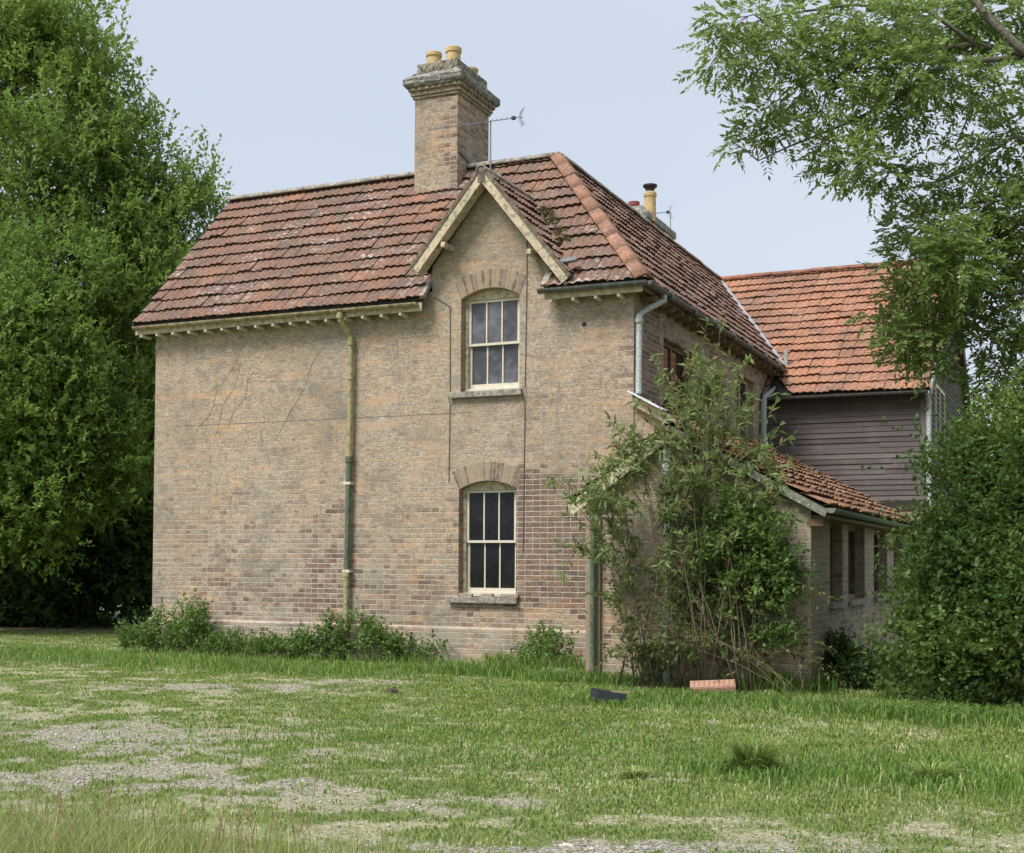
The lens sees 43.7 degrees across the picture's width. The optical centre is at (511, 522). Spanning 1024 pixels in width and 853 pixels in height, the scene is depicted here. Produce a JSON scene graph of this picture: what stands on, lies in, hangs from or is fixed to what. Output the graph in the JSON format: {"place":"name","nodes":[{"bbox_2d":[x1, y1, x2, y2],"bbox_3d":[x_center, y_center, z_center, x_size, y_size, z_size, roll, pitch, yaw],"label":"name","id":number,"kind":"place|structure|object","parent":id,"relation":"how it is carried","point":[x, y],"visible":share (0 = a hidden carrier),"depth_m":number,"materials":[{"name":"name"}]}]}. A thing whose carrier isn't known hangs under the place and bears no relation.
{"place":"outdoors","nodes":[
{"label":"outdoors","id":0,"kind":"place"},
{"bbox_2d":[0,770,517,852],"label":"tall grass","id":1,"kind":"structure","parent":0,"point":[87,843],"depth_m":5.96,"materials":[{"name":"green plant"}]},
{"bbox_2d":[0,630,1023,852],"bbox_3d":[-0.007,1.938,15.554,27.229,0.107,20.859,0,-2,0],"label":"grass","id":2,"kind":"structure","parent":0,"point":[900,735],"depth_m":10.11,"materials":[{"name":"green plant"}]},
{"bbox_2d":[0,603,1023,852],"bbox_3d":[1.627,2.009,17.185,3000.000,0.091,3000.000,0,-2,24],"label":"ground","id":3,"kind":"structure","parent":0,"point":[598,843],"depth_m":8.27,"materials":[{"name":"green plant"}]},
{"bbox_2d":[0,507,152,629],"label":"hedge row","id":4,"kind":"object","parent":3,"relation":"on","point":[48,603],"visible":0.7,"depth_m":27.21,"materials":[{"name":"green plant"}]},
{"bbox_2d":[0,207,154,593],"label":"bushy tree","id":5,"kind":"object","parent":3,"relation":"on","point":[52,488],"visible":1,"depth_m":24.17,"materials":[{"name":"green plant"}]},
{"bbox_2d":[3,247,189,624],"bbox_3d":[-11.285,-2.321,31.026,12.588,9.681,7.378,0,-2,-1],"label":"dark tree","id":6,"kind":"object","parent":3,"relation":"on","point":[144,474],"depth_m":28.91,"materials":[{"name":"green plant"}]},
{"bbox_2d":[0,0,234,612],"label":"leafy tree","id":7,"kind":"object","parent":3,"relation":"on","point":[97,156],"visible":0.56,"depth_m":26.59,"materials":[{"name":"green plant"}]},
{"bbox_2d":[5,772,316,852],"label":"seed stalks","id":8,"kind":"object","parent":3,"relation":"on","point":[202,849],"visible":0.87,"depth_m":5.73,"materials":[{"name":"plant"}]},
{"bbox_2d":[109,588,230,652],"bbox_3d":[-5.355,1.566,20.035,2.168,1.086,0.983,0,-2,24],"label":"weed clump","id":9,"kind":"object","parent":3,"relation":"on","point":[153,630],"visible":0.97,"depth_m":19.94,"materials":[{"name":"green plant"}]},
{"bbox_2d":[194,624,320,657],"bbox_3d":[-3.853,1.788,19.256,2.294,0.617,0.940,0,-2,24],"label":"weed clump","id":10,"kind":"object","parent":3,"relation":"on","point":[271,644],"visible":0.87,"depth_m":19.24,"materials":[{"name":"green plant"}]},
{"bbox_2d":[280,597,388,659],"bbox_3d":[-2.601,1.585,18.694,1.750,0.996,1.051,0,-2,2],"label":"weed clump","id":11,"kind":"object","parent":3,"relation":"on","point":[326,645],"visible":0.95,"depth_m":18.68,"materials":[{"name":"green plant"}]},
{"bbox_2d":[387,686,397,693],"bbox_3d":[-1.313,1.865,14.033,0.136,0.118,0.114,0,-2,24],"label":"dark stone","id":12,"kind":"object","parent":3,"relation":"on","point":[393,689],"visible":0.64,"depth_m":14.00,"materials":[{"name":"grey stone"}]},
{"bbox_2d":[347,619,450,662],"bbox_3d":[-1.612,1.739,18.423,1.588,0.682,0.887,0,-2,24],"label":"weed clump","id":13,"kind":"object","parent":3,"relation":"on","point":[395,645],"visible":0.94,"depth_m":18.30,"materials":[{"name":"green plant"}]},
{"bbox_2d":[131,45,787,665],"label":"brick house","id":14,"kind":"structure","parent":3,"relation":"on","point":[391,399],"depth_m":19.10,"materials":[{"name":"beige brick"}]},
{"bbox_2d":[429,107,524,168],"bbox_3d":[-0.567,-6.237,20.604,1.640,1.169,0.182,1,-2,-23],"label":"television aerial","id":15,"kind":"object","parent":14,"relation":"on","point":[514,117],"visible":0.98,"depth_m":20.70,"materials":[{"name":"metal"}]},
{"bbox_2d":[462,481,515,596],"bbox_3d":[-0.280,0.216,18.311,0.965,1.710,0.142,0,-2,24],"label":"window","id":16,"kind":"structure","parent":14,"relation":"in","point":[489,508],"depth_m":18.32,"materials":[{"name":"beige paint"}]},
{"bbox_2d":[464,289,519,391],"bbox_3d":[-0.240,-2.635,18.390,0.985,1.535,0.142,0,-2,24],"label":"window","id":17,"kind":"structure","parent":14,"relation":"in","point":[492,317],"depth_m":18.39,"materials":[{"name":"beige paint"}]},
{"bbox_2d":[538,203,572,245],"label":"roof weeds","id":18,"kind":"object","parent":14,"relation":"on","point":[551,220],"visible":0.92,"depth_m":18.75,"materials":[{"name":"green plant"}]},
{"bbox_2d":[656,205,672,228],"bbox_3d":[3.158,-6.162,27.222,0.707,1.362,0.130,2,-2,-40],"label":"television aerial","id":19,"kind":"object","parent":14,"relation":"attached to","point":[668,212],"visible":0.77,"depth_m":27.37,"materials":[{"name":"metal"}]},
{"bbox_2d":[663,342,685,410],"bbox_3d":[2.379,-1.920,19.234,0.060,1.484,1.444,0,-2,24],"label":"window","id":20,"kind":"structure","parent":14,"relation":"in","point":[672,356],"depth_m":19.42,"materials":[{"name":"wood"}]},
{"bbox_2d":[737,378,747,435],"bbox_3d":[4.070,-2.059,22.971,0.060,1.074,1.194,0,-2,24],"label":"window","id":21,"kind":"structure","parent":14,"relation":"in","point":[743,387],"depth_m":23.28,"materials":[{"name":"black glass"}]},
{"bbox_2d":[478,650,513,664],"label":"grass tussock","id":22,"kind":"object","parent":3,"relation":"on","point":[493,660],"depth_m":17.07,"materials":[{"name":"green plant"}]},
{"bbox_2d":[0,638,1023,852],"bbox_3d":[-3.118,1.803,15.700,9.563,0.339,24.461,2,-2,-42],"label":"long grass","id":23,"kind":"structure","parent":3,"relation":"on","point":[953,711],"depth_m":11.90,"materials":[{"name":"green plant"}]},
{"bbox_2d":[499,619,582,670],"bbox_3d":[0.430,1.671,17.145,1.519,0.761,0.939,-1,-2,41],"label":"weed clump","id":24,"kind":"object","parent":3,"relation":"on","point":[545,648],"visible":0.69,"depth_m":16.97,"materials":[{"name":"green plant"}]},
{"bbox_2d":[559,842,573,846],"bbox_3d":[0.278,1.661,6.546,0.078,0.031,0.063,0,-2,0],"label":"pale stone","id":25,"kind":"object","parent":3,"relation":"on","point":[566,844],"visible":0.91,"depth_m":6.53,"materials":[{"name":"white stone"}]},
{"bbox_2d":[590,688,631,703],"bbox_3d":[1.023,1.806,13.166,0.402,0.182,0.255,1,-2,-11],"label":"broken crate","id":26,"kind":"object","parent":3,"relation":"on","point":[596,694],"visible":0.81,"depth_m":13.05,"materials":[{"name":"black plastic"}]},
{"bbox_2d":[608,764,658,779],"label":"grass tussock","id":27,"kind":"object","parent":3,"relation":"on","point":[629,771],"depth_m":8.57,"materials":[{"name":"green plant"}]},
{"bbox_2d":[540,317,812,692],"bbox_3d":[1.923,-0.282,14.890,3.068,4.447,1.726,0,-2,8],"label":"arching shrub","id":28,"kind":"object","parent":3,"relation":"on","point":[690,470],"visible":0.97,"depth_m":14.77,"materials":[{"name":"green plant"}]},
{"bbox_2d":[690,679,735,693],"bbox_3d":[2.240,1.833,14.235,0.506,0.154,0.226,0,-2,8],"label":"clay block","id":29,"kind":"object","parent":3,"relation":"on","point":[715,685],"depth_m":14.17,"materials":[{"name":"orange brick"}]},
{"bbox_2d":[584,534,848,695],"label":"dry stems","id":30,"kind":"object","parent":3,"relation":"on","point":[693,652],"visible":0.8,"depth_m":14.49,"materials":[{"name":"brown plant"}]},
{"bbox_2d":[593,480,842,690],"bbox_3d":[2.284,0.758,14.810,3.026,2.462,1.134,-1,-2,30],"label":"bramble bush","id":31,"kind":"object","parent":3,"relation":"on","point":[769,573],"visible":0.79,"depth_m":14.48,"materials":[{"name":"green plant"}]},
{"bbox_2d":[568,390,921,690],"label":"brick outbuilding","id":32,"kind":"structure","parent":3,"relation":"on","point":[841,538],"depth_m":15.52,"materials":[{"name":"brick"}]},
{"bbox_2d":[829,524,847,608],"bbox_3d":[4.030,0.544,16.080,0.240,1.067,0.980,0,-2,24],"label":"window","id":33,"kind":"structure","parent":32,"relation":"in","point":[833,604],"depth_m":16.45,"materials":[{"name":"stone"}]},
{"bbox_2d":[848,527,869,605],"bbox_3d":[4.663,0.591,17.478,0.240,1.067,1.450,0,-2,24],"label":"window","id":34,"kind":"structure","parent":32,"relation":"in","point":[851,530],"depth_m":17.89,"materials":[{"name":"glass"}]},
{"bbox_2d":[874,531,888,601],"bbox_3d":[5.570,0.659,19.481,0.240,1.067,1.450,0,-2,24],"label":"window","id":35,"kind":"structure","parent":32,"relation":"in","point":[876,540],"depth_m":19.96,"materials":[{"name":"stone"}]},
{"bbox_2d":[894,544,900,597],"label":"window","id":36,"kind":"structure","parent":32,"relation":"in","point":[898,595],"depth_m":21.85,"materials":[{"name":"stone"}]},
{"bbox_2d":[712,733,799,773],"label":"grass tussock","id":37,"kind":"object","parent":3,"relation":"on","point":[748,753],"depth_m":8.73,"materials":[{"name":"green plant"}]},
{"bbox_2d":[717,259,971,636],"bbox_3d":[6.144,-1.626,28.351,7.075,8.015,9.325,0,-2,24],"label":"timber annex","id":38,"kind":"object","parent":3,"relation":"on","point":[839,403],"visible":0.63,"depth_m":24.02,"materials":[{"name":"wood"}]},
{"bbox_2d":[935,383,944,457],"bbox_3d":[8.461,-1.951,25.261,0.060,1.394,1.694,0,-2,24],"label":"window","id":39,"kind":"structure","parent":38,"relation":"in","point":[936,385],"depth_m":25.25,"materials":[{"name":"paint"}]},
{"bbox_2d":[671,0,1023,416],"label":"ash tree","id":40,"kind":"object","parent":3,"relation":"on","point":[939,252],"visible":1,"depth_m":14.85,"materials":[{"name":"green plant"}]},
{"bbox_2d":[821,626,889,689],"bbox_3d":[3.895,1.621,15.155,1.227,0.776,1.246,0,-2,24],"label":"dark shrub","id":41,"kind":"object","parent":3,"relation":"on","point":[844,661],"visible":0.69,"depth_m":15.01,"materials":[{"name":"green plant"}]},
{"bbox_2d":[895,759,968,782],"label":"grass tussock","id":42,"kind":"object","parent":3,"relation":"on","point":[927,769],"depth_m":8.48,"materials":[{"name":"green plant"}]},
{"bbox_2d":[850,360,1023,710],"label":"hedge bush","id":43,"kind":"object","parent":3,"relation":"on","point":[965,618],"visible":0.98,"depth_m":13.24,"materials":[{"name":"green plant"}]},
{"bbox_2d":[0,0,1023,502],"label":"sky","id":44,"kind":"structure","parent":0,"point":[297,93],"materials":[{"name":"blue"}]}
]}

